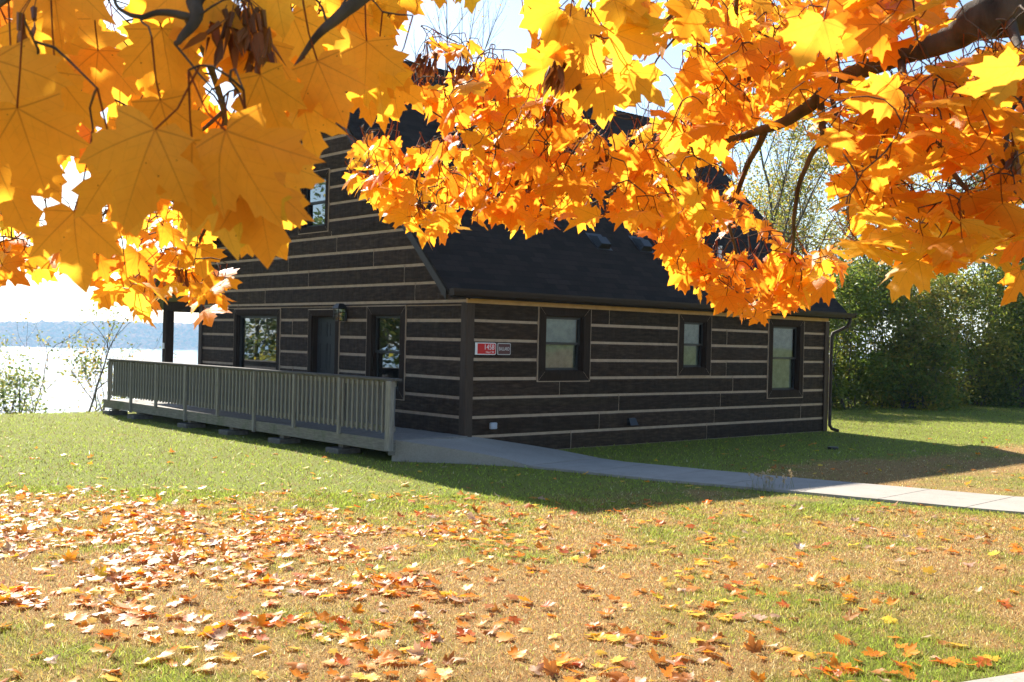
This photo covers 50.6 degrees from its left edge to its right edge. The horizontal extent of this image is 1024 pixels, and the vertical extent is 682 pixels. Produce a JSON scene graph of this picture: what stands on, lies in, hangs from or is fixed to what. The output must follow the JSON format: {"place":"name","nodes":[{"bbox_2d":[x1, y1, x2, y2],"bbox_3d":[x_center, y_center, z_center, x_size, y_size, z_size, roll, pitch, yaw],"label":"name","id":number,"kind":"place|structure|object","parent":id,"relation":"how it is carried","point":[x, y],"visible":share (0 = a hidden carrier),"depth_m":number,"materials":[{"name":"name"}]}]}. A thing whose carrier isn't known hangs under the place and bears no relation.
{"place":"outdoors","nodes":[
{"label":"outdoors","id":0,"kind":"place"},
{"bbox_2d":[0,320,198,349],"bbox_3d":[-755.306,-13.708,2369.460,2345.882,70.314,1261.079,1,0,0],"label":"hills","id":1,"kind":"structure","parent":0,"point":[143,335],"depth_m":2214.14,"materials":[{"name":"blue"}]},
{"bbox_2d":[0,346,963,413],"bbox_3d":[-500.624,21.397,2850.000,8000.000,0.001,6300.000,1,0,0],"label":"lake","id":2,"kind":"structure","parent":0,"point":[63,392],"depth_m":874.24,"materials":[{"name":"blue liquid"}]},
{"bbox_2d":[0,390,1023,681],"bbox_3d":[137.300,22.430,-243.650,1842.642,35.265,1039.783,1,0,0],"label":"lawn","id":3,"kind":"structure","parent":0,"point":[856,466],"depth_m":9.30,"materials":[{"name":"plant"}]},
{"bbox_2d":[0,330,47,412],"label":"sapling","id":4,"kind":"object","parent":3,"relation":"on","point":[15,377],"visible":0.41,"depth_m":31.03,"materials":[{"name":"green plant"}]},
{"bbox_2d":[0,350,64,413],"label":"bluff shrub","id":5,"kind":"object","parent":3,"relation":"on","point":[4,383],"visible":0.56,"depth_m":27.25,"materials":[{"name":"green plant"}]},
{"bbox_2d":[0,310,99,412],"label":"sapling","id":6,"kind":"object","parent":3,"relation":"on","point":[39,340],"visible":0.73,"depth_m":29.83,"materials":[{"name":"green plant"}]},
{"bbox_2d":[58,611,82,619],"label":"fallen leaf","id":7,"kind":"object","parent":3,"relation":"on","point":[70,615],"visible":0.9,"depth_m":6.31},
{"bbox_2d":[70,613,88,624],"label":"fallen leaf","id":8,"kind":"object","parent":3,"relation":"on","point":[77,618],"visible":1,"depth_m":6.23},
{"bbox_2d":[73,620,94,632],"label":"fallen leaf","id":9,"kind":"object","parent":3,"relation":"on","point":[83,626],"visible":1,"depth_m":6.03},
{"bbox_2d":[59,324,127,411],"bbox_3d":[-11.048,1.331,29.397,1.951,3.600,2.549,1,0,33],"label":"sapling","id":10,"kind":"object","parent":3,"relation":"on","point":[87,358],"visible":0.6,"depth_m":28.85,"materials":[{"name":"green plant"}]},
{"bbox_2d":[88,643,112,651],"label":"fallen leaf","id":11,"kind":"object","parent":3,"relation":"on","point":[99,648],"visible":0.99,"depth_m":5.59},
{"bbox_2d":[96,629,119,634],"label":"fallen leaf","id":12,"kind":"object","parent":3,"relation":"on","point":[106,631],"visible":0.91,"depth_m":5.92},
{"bbox_2d":[99,672,121,681],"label":"fallen leaf","id":13,"kind":"object","parent":3,"relation":"on","point":[109,677],"visible":1,"depth_m":5.11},
{"bbox_2d":[81,339,140,410],"bbox_3d":[-10.592,1.270,28.865,1.128,2.642,1.864,1,0,36],"label":"sapling","id":14,"kind":"object","parent":3,"relation":"on","point":[107,371],"visible":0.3,"depth_m":28.61,"materials":[{"name":"green plant"}]},
{"bbox_2d":[103,410,127,414],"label":"concrete block","id":15,"kind":"structure","parent":3,"relation":"on","point":[111,412],"depth_m":24.84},
{"bbox_2d":[56,302,185,411],"bbox_3d":[-10.511,0.219,28.317,3.007,4.336,2.551,1,0,12],"label":"sapling","id":16,"kind":"object","parent":3,"relation":"on","point":[109,337],"visible":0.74,"depth_m":27.97,"materials":[{"name":"grey plant"}]},
{"bbox_2d":[119,616,143,625],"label":"fallen leaf","id":17,"kind":"object","parent":3,"relation":"on","point":[128,621],"visible":1,"depth_m":6.20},
{"bbox_2d":[127,414,152,418],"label":"concrete block","id":18,"kind":"structure","parent":3,"relation":"on","point":[145,416],"depth_m":23.80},
{"bbox_2d":[154,645,177,658],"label":"fallen leaf","id":19,"kind":"object","parent":3,"relation":"on","point":[167,652],"visible":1,"depth_m":5.53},
{"bbox_2d":[177,612,197,621],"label":"fallen leaf","id":20,"kind":"object","parent":3,"relation":"on","point":[191,616],"visible":1,"depth_m":6.33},
{"bbox_2d":[177,422,205,427],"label":"concrete block","id":21,"kind":"structure","parent":3,"relation":"on","point":[192,425],"depth_m":21.90,"materials":[{"name":"concrete"}]},
{"bbox_2d":[194,662,217,670],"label":"fallen leaf","id":22,"kind":"object","parent":3,"relation":"on","point":[208,665],"visible":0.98,"depth_m":5.30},
{"bbox_2d":[198,639,218,651],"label":"fallen leaf","id":23,"kind":"object","parent":3,"relation":"on","point":[209,644],"visible":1,"depth_m":5.70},
{"bbox_2d":[197,625,220,635],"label":"fallen leaf","id":24,"kind":"object","parent":3,"relation":"on","point":[207,629],"visible":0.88,"depth_m":5.99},
{"bbox_2d":[205,621,229,639],"bbox_3d":[-1.605,1.573,5.903,0.133,0.087,0.121,7,-2,7],"label":"fallen leaf","id":25,"kind":"object","parent":3,"relation":"on","point":[222,634],"visible":0.98,"depth_m":5.92,"materials":[{"name":"plant"}]},
{"bbox_2d":[221,650,243,660],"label":"fallen leaf","id":26,"kind":"object","parent":3,"relation":"on","point":[229,655],"visible":1,"depth_m":5.51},
{"bbox_2d":[218,429,248,434],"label":"concrete block","id":27,"kind":"structure","parent":3,"relation":"on","point":[233,432],"depth_m":20.55,"materials":[{"name":"concrete"}]},
{"bbox_2d":[232,616,249,624],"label":"fallen leaf","id":28,"kind":"object","parent":3,"relation":"on","point":[243,619],"visible":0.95,"depth_m":6.25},
{"bbox_2d":[247,625,265,634],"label":"fallen leaf","id":29,"kind":"object","parent":3,"relation":"on","point":[257,630],"visible":0.99,"depth_m":6.03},
{"bbox_2d":[249,613,270,627],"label":"fallen leaf","id":30,"kind":"object","parent":3,"relation":"on","point":[260,620],"visible":0.88,"depth_m":6.22,"materials":[{"name":"plant"}]},
{"bbox_2d":[252,670,268,678],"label":"fallen leaf","id":31,"kind":"object","parent":3,"relation":"on","point":[260,674],"visible":1,"depth_m":5.22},
{"bbox_2d":[251,644,271,655],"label":"fallen leaf","id":32,"kind":"object","parent":3,"relation":"on","point":[259,648],"visible":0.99,"depth_m":5.64,"materials":[{"name":"plant"}]},
{"bbox_2d":[268,437,300,443],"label":"concrete block","id":33,"kind":"structure","parent":3,"relation":"on","point":[279,440],"depth_m":19.14,"materials":[{"name":"concrete"}]},
{"bbox_2d":[282,614,299,622],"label":"fallen leaf","id":34,"kind":"object","parent":3,"relation":"on","point":[290,617],"visible":1,"depth_m":6.32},
{"bbox_2d":[284,660,307,672],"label":"fallen leaf","id":35,"kind":"object","parent":3,"relation":"on","point":[299,666],"visible":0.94,"depth_m":5.33,"materials":[{"name":"plant"}]},
{"bbox_2d":[288,666,309,679],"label":"fallen leaf","id":36,"kind":"object","parent":3,"relation":"on","point":[296,672],"visible":1,"depth_m":5.23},
{"bbox_2d":[313,609,338,622],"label":"fallen leaf","id":37,"kind":"object","parent":3,"relation":"on","point":[325,615],"visible":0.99,"depth_m":6.38,"materials":[{"name":"plant"}]},
{"bbox_2d":[333,652,350,666],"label":"fallen leaf","id":38,"kind":"object","parent":3,"relation":"on","point":[338,656],"visible":1,"depth_m":5.49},
{"bbox_2d":[334,675,351,681],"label":"fallen leaf","id":39,"kind":"object","parent":3,"relation":"on","point":[343,678],"visible":1,"depth_m":5.15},
{"bbox_2d":[325,446,360,453],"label":"concrete block","id":40,"kind":"structure","parent":3,"relation":"on","point":[340,450],"depth_m":17.72,"materials":[{"name":"concrete"}]},
{"bbox_2d":[339,637,360,647],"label":"fallen leaf","id":41,"kind":"object","parent":3,"relation":"on","point":[347,640],"visible":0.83,"depth_m":5.84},
{"bbox_2d":[343,628,367,639],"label":"fallen leaf","id":42,"kind":"object","parent":3,"relation":"on","point":[355,634],"visible":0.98,"depth_m":5.96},
{"bbox_2d":[350,641,369,650],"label":"fallen leaf","id":43,"kind":"object","parent":3,"relation":"on","point":[360,644],"visible":0.98,"depth_m":5.74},
{"bbox_2d":[359,672,381,681],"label":"fallen leaf","id":44,"kind":"object","parent":3,"relation":"on","point":[370,677],"visible":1,"depth_m":5.20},
{"bbox_2d":[372,627,391,639],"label":"fallen leaf","id":45,"kind":"object","parent":3,"relation":"on","point":[382,633],"visible":0.95,"depth_m":6.03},
{"bbox_2d":[379,656,403,664],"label":"fallen leaf","id":46,"kind":"object","parent":3,"relation":"on","point":[391,661],"visible":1,"depth_m":5.48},
{"bbox_2d":[370,646,396,660],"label":"fallen leaf","id":47,"kind":"object","parent":46,"relation":"on","point":[384,654],"visible":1,"depth_m":5.56,"materials":[{"name":"plant"}]},
{"bbox_2d":[406,639,429,655],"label":"fallen leaf","id":48,"kind":"object","parent":3,"relation":"on","point":[418,650],"visible":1,"depth_m":5.65,"materials":[{"name":"plant"}]},
{"bbox_2d":[412,623,426,634],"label":"fallen leaf","id":49,"kind":"object","parent":3,"relation":"on","point":[419,628],"visible":0.99,"depth_m":6.15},
{"bbox_2d":[417,667,441,678],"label":"fallen leaf","id":50,"kind":"object","parent":3,"relation":"on","point":[430,673],"visible":0.98,"depth_m":5.27,"materials":[{"name":"plant"}]},
{"bbox_2d":[436,667,452,675],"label":"fallen leaf","id":51,"kind":"object","parent":3,"relation":"on","point":[443,671],"visible":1,"depth_m":5.32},
{"bbox_2d":[439,651,454,666],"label":"fallen leaf","id":52,"kind":"object","parent":3,"relation":"on","point":[446,659],"visible":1,"depth_m":5.50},
{"bbox_2d":[408,0,508,69],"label":"bare tree","id":53,"kind":"object","parent":3,"relation":"on","point":[447,33],"visible":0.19,"depth_m":45.16,"materials":[{"name":"brown plant"}]},
{"bbox_2d":[456,626,480,636],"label":"fallen leaf","id":54,"kind":"object","parent":3,"relation":"on","point":[462,631],"visible":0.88,"depth_m":6.10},
{"bbox_2d":[457,634,479,642],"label":"fallen leaf","id":55,"kind":"object","parent":3,"relation":"on","point":[468,638],"visible":1,"depth_m":5.97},
{"bbox_2d":[130,60,855,449],"bbox_3d":[-0.700,-1.685,25.744,11.864,8.338,12.705,1,0,-42],"label":"log cabin","id":56,"kind":"object","parent":3,"relation":"on","point":[606,332],"visible":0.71,"depth_m":20.41,"materials":[{"name":"wood"}]},
{"bbox_2d":[233,308,280,369],"bbox_3d":[-5.366,0.122,23.032,0.190,1.622,2.002,1,0,-42],"label":"window","id":57,"kind":"structure","parent":56,"relation":"in","point":[257,331],"depth_m":23.09,"materials":[{"name":"paint"}]},
{"bbox_2d":[103,358,466,454],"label":"wooden deck","id":58,"kind":"structure","parent":56,"relation":"attached to","point":[343,411],"depth_m":19.38,"materials":[{"name":"grey wood"}]},
{"bbox_2d":[298,168,329,234],"bbox_3d":[-3.844,-2.734,21.403,0.190,1.222,1.112,1,0,-42],"label":"window","id":59,"kind":"structure","parent":56,"relation":"in","point":[318,197],"depth_m":21.36,"materials":[{"name":"glass"}]},
{"bbox_2d":[307,309,340,373],"bbox_3d":[-3.605,0.419,21.050,0.192,2.076,1.132,1,0,-42],"label":"door","id":60,"kind":"structure","parent":56,"relation":"in","point":[323,349],"depth_m":21.18,"materials":[{"name":"paint"}]},
{"bbox_2d":[332,303,346,320],"bbox_3d":[-3.230,-0.539,20.360,0.232,0.330,0.220,1,0,-42],"label":"wall lantern","id":61,"kind":"object","parent":56,"relation":"attached to","point":[343,310],"depth_m":20.34,"materials":[{"name":"black metal"}]},
{"bbox_2d":[365,305,406,400],"bbox_3d":[-2.212,0.199,19.500,0.190,1.672,1.212,1,0,-42],"label":"window","id":62,"kind":"structure","parent":56,"relation":"in","point":[386,337],"depth_m":19.54,"materials":[{"name":"paint"}]},
{"bbox_2d":[475,342,495,354],"bbox_3d":[-0.437,0.128,17.993,0.455,0.200,0.013,1,0,-42],"label":"house number sign","id":63,"kind":"object","parent":56,"relation":"attached to","point":[485,348],"visible":1,"depth_m":17.98,"materials":[{"name":"metal"}]},
{"bbox_2d":[497,343,510,354],"bbox_3d":[-0.133,0.135,18.264,0.292,0.196,0.012,1,0,-42],"label":"name sign","id":64,"kind":"object","parent":56,"relation":"attached to","point":[503,348],"visible":1,"depth_m":18.25,"materials":[{"name":"metal"}]},
{"bbox_2d":[536,307,591,381],"bbox_3d":[0.882,0.045,19.291,1.312,1.352,0.190,1,0,-42],"label":"window","id":65,"kind":"structure","parent":56,"relation":"in","point":[556,365],"depth_m":19.36,"materials":[{"name":"paint"}]},
{"bbox_2d":[677,314,711,375],"bbox_3d":[3.601,0.073,21.720,1.042,1.262,0.190,1,0,-42],"label":"window","id":66,"kind":"structure","parent":56,"relation":"in","point":[689,363],"depth_m":21.82,"materials":[{"name":"paint"}]},
{"bbox_2d":[766,319,804,398],"bbox_3d":[5.954,0.377,23.830,1.352,1.752,0.190,1,0,-42],"label":"window","id":67,"kind":"structure","parent":56,"relation":"in","point":[778,329],"depth_m":23.96,"materials":[{"name":"paint"}]},
{"bbox_2d":[392,436,596,467],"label":"concrete ramp","id":68,"kind":"structure","parent":3,"relation":"on","point":[472,450],"depth_m":16.72,"materials":[{"name":"concrete"}]},
{"bbox_2d":[495,631,517,641],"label":"fallen leaf","id":69,"kind":"object","parent":3,"relation":"on","point":[502,635],"visible":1,"depth_m":6.02,"materials":[{"name":"plant"}]},
{"bbox_2d":[0,0,1023,328],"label":"maple tree","id":70,"kind":"object","parent":3,"relation":"on","point":[166,144],"visible":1,"depth_m":2.11,"materials":[{"name":"orange plant"}]},
{"bbox_2d":[0,434,1023,681],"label":"leaf litter","id":71,"kind":"object","parent":3,"relation":"on","point":[100,572],"visible":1,"depth_m":8.70,"materials":[{"name":"plant"}]},
{"bbox_2d":[503,645,526,658],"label":"fallen leaf","id":72,"kind":"object","parent":3,"relation":"on","point":[514,652],"visible":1,"depth_m":5.67,"materials":[{"name":"plant"}]},
{"bbox_2d":[529,662,544,675],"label":"fallen leaf","id":73,"kind":"object","parent":3,"relation":"on","point":[538,668],"visible":0.98,"depth_m":5.39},
{"bbox_2d":[542,654,558,677],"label":"fallen leaf","id":74,"kind":"object","parent":3,"relation":"on","point":[549,669],"visible":1,"depth_m":5.37,"materials":[{"name":"plant"}]},
{"bbox_2d":[547,651,577,663],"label":"fallen leaf","id":75,"kind":"object","parent":3,"relation":"on","point":[565,657],"visible":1,"depth_m":5.59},
{"bbox_2d":[589,632,607,640],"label":"fallen leaf","id":76,"kind":"object","parent":3,"relation":"on","point":[599,636],"visible":1,"depth_m":6.08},
{"bbox_2d":[604,633,624,641],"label":"fallen leaf","id":77,"kind":"object","parent":3,"relation":"on","point":[616,637],"visible":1,"depth_m":6.05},
{"bbox_2d":[607,670,631,681],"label":"fallen leaf","id":78,"kind":"object","parent":3,"relation":"on","point":[618,676],"visible":1,"depth_m":5.25,"materials":[{"name":"plant"}]},
{"bbox_2d":[617,625,636,633],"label":"fallen leaf","id":79,"kind":"object","parent":3,"relation":"on","point":[626,630],"visible":0.88,"depth_m":6.21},
{"bbox_2d":[619,660,635,667],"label":"fallen leaf","id":80,"kind":"object","parent":3,"relation":"on","point":[627,664],"visible":1,"depth_m":5.54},
{"bbox_2d":[627,632,643,641],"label":"fallen leaf","id":81,"kind":"object","parent":3,"relation":"on","point":[635,637],"visible":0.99,"depth_m":6.05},
{"bbox_2d":[648,647,666,662],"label":"fallen leaf","id":82,"kind":"object","parent":3,"relation":"on","point":[655,657],"visible":1,"depth_m":5.58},
{"bbox_2d":[659,664,677,677],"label":"fallen leaf","id":83,"kind":"object","parent":3,"relation":"on","point":[668,670],"visible":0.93,"depth_m":5.42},
{"bbox_2d":[668,672,691,681],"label":"fallen leaf","id":84,"kind":"object","parent":3,"relation":"on","point":[677,676],"visible":1,"depth_m":5.31,"materials":[{"name":"plant"}]},
{"bbox_2d":[696,622,709,631],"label":"fallen leaf","id":85,"kind":"object","parent":3,"relation":"on","point":[705,627],"visible":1,"depth_m":6.37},
{"bbox_2d":[693,640,714,653],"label":"fallen leaf","id":86,"kind":"object","parent":3,"relation":"on","point":[703,645],"visible":0.98,"depth_m":5.89,"materials":[{"name":"plant"}]},
{"bbox_2d":[705,632,727,641],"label":"fallen leaf","id":87,"kind":"object","parent":3,"relation":"on","point":[720,635],"visible":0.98,"depth_m":6.13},
{"bbox_2d":[636,88,834,254],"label":"bare tree","id":88,"kind":"object","parent":3,"relation":"on","point":[734,160],"visible":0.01,"depth_m":49.02,"materials":[{"name":"brown plant"}]},
{"bbox_2d":[743,632,762,652],"bbox_3d":[1.313,1.649,5.899,0.109,0.096,0.110,-3,6,25],"label":"fallen leaf","id":89,"kind":"object","parent":3,"relation":"on","point":[752,647],"visible":0.99,"depth_m":5.92,"materials":[{"name":"plant"}]},
{"bbox_2d":[748,670,766,681],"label":"fallen leaf","id":90,"kind":"object","parent":3,"relation":"on","point":[755,677],"visible":1,"depth_m":5.36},
{"bbox_2d":[748,468,809,491],"bbox_3d":[3.482,1.832,14.358,0.866,0.292,0.324,1,0,-9],"label":"weed clump","id":91,"kind":"object","parent":3,"relation":"on","point":[769,478],"visible":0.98,"depth_m":14.30,"materials":[{"name":"green plant"}]},
{"bbox_2d":[716,75,856,242],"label":"thin leaved tree","id":92,"kind":"object","parent":3,"relation":"on","point":[771,211],"visible":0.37,"depth_m":41.39,"materials":[{"name":"green plant"}]},
{"bbox_2d":[733,135,848,287],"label":"thin leaved tree","id":93,"kind":"object","parent":3,"relation":"on","point":[790,198],"visible":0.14,"depth_m":54.00,"materials":[{"name":"green plant"}]},
{"bbox_2d":[748,154,886,361],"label":"thin leaved tree","id":94,"kind":"object","parent":3,"relation":"on","point":[805,229],"visible":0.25,"depth_m":43.38,"materials":[{"name":"green plant"}]},
{"bbox_2d":[833,634,850,644],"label":"fallen leaf","id":95,"kind":"object","parent":3,"relation":"on","point":[839,637],"visible":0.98,"depth_m":6.17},
{"bbox_2d":[827,654,857,674],"bbox_3d":[1.699,1.666,5.561,0.164,0.065,0.139,7,2,25],"label":"fallen leaf","id":96,"kind":"object","parent":3,"relation":"on","point":[833,663],"visible":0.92,"depth_m":5.59,"materials":[{"name":"plant"}]},
{"bbox_2d":[818,258,913,409],"bbox_3d":[9.901,-0.285,35.044,6.077,5.067,4.857,1,0,0],"label":"hedge shrub","id":97,"kind":"object","parent":3,"relation":"on","point":[841,390],"visible":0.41,"depth_m":34.33,"materials":[{"name":"green plant"}]},
{"bbox_2d":[861,646,882,656],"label":"fallen leaf","id":98,"kind":"object","parent":3,"relation":"on","point":[869,649],"visible":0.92,"depth_m":5.89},
{"bbox_2d":[809,244,964,408],"bbox_3d":[12.053,-0.503,36.249,5.302,5.650,5.366,1,0,0],"label":"hedge shrub","id":99,"kind":"object","parent":3,"relation":"on","point":[898,305],"visible":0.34,"depth_m":35.23,"materials":[{"name":"green plant"}]},
{"bbox_2d":[825,165,976,327],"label":"thin leaved tree","id":100,"kind":"object","parent":3,"relation":"on","point":[921,178],"visible":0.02,"depth_m":43.83,"materials":[{"name":"green plant"}]},
{"bbox_2d":[896,642,919,656],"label":"fallen leaf","id":101,"kind":"object","parent":3,"relation":"on","point":[911,648],"visible":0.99,"depth_m":5.95,"materials":[{"name":"plant"}]},
{"bbox_2d":[900,665,916,679],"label":"fallen leaf","id":102,"kind":"object","parent":3,"relation":"on","point":[906,671],"visible":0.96,"depth_m":5.51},
{"bbox_2d":[866,299,973,410],"bbox_3d":[13.307,0.488,35.149,3.561,3.717,3.808,1,0,0],"label":"hedge shrub","id":103,"kind":"object","parent":3,"relation":"on","point":[923,330],"visible":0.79,"depth_m":34.86,"materials":[{"name":"green plant"}]},
{"bbox_2d":[858,273,987,408],"bbox_3d":[14.017,-0.157,37.026,4.777,5.059,4.748,1,0,0],"label":"hedge shrub","id":104,"kind":"object","parent":3,"relation":"on","point":[933,301],"visible":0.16,"depth_m":36.58,"materials":[{"name":"green plant"}]},
{"bbox_2d":[940,656,962,666],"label":"fallen leaf","id":105,"kind":"object","parent":3,"relation":"on","point":[953,660],"visible":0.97,"depth_m":5.77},
{"bbox_2d":[913,254,1023,405],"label":"hedge shrub","id":106,"kind":"object","parent":3,"relation":"on","point":[996,326],"visible":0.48,"depth_m":37.81,"materials":[{"name":"green plant"}]},
{"bbox_2d":[971,655,991,666],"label":"fallen leaf","id":107,"kind":"object","parent":3,"relation":"on","point":[982,661],"visible":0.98,"depth_m":5.77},
{"bbox_2d":[941,164,1022,315],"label":"thin leaved tree","id":108,"kind":"object","parent":3,"relation":"on","point":[977,176],"visible":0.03,"depth_m":47.56,"materials":[{"name":"green plant"}]},
{"bbox_2d":[951,254,1023,398],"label":"hedge shrub","id":109,"kind":"object","parent":3,"relation":"on","point":[994,312],"visible":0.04,"depth_m":40.75,"materials":[{"name":"green plant"}]},
{"bbox_2d":[963,306,1023,407],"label":"hedge shrub","id":110,"kind":"object","parent":3,"relation":"on","point":[1010,400],"visible":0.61,"depth_m":37.68,"materials":[{"name":"green plant"}]},
{"bbox_2d":[0,0,1023,354],"label":"sky","id":111,"kind":"structure","parent":0,"point":[61,300],"materials":[{"name":"white"}]},
{"bbox_2d":[529,458,1023,514],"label":"path","id":112,"kind":"structure","parent":0,"point":[827,488],"depth_m":14.71,"materials":[{"name":"concrete"}]},
{"bbox_2d":[965,672,1023,681],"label":"pavement","id":113,"kind":"structure","parent":0,"point":[1016,677],"depth_m":5.43,"materials":[{"name":"concrete"}]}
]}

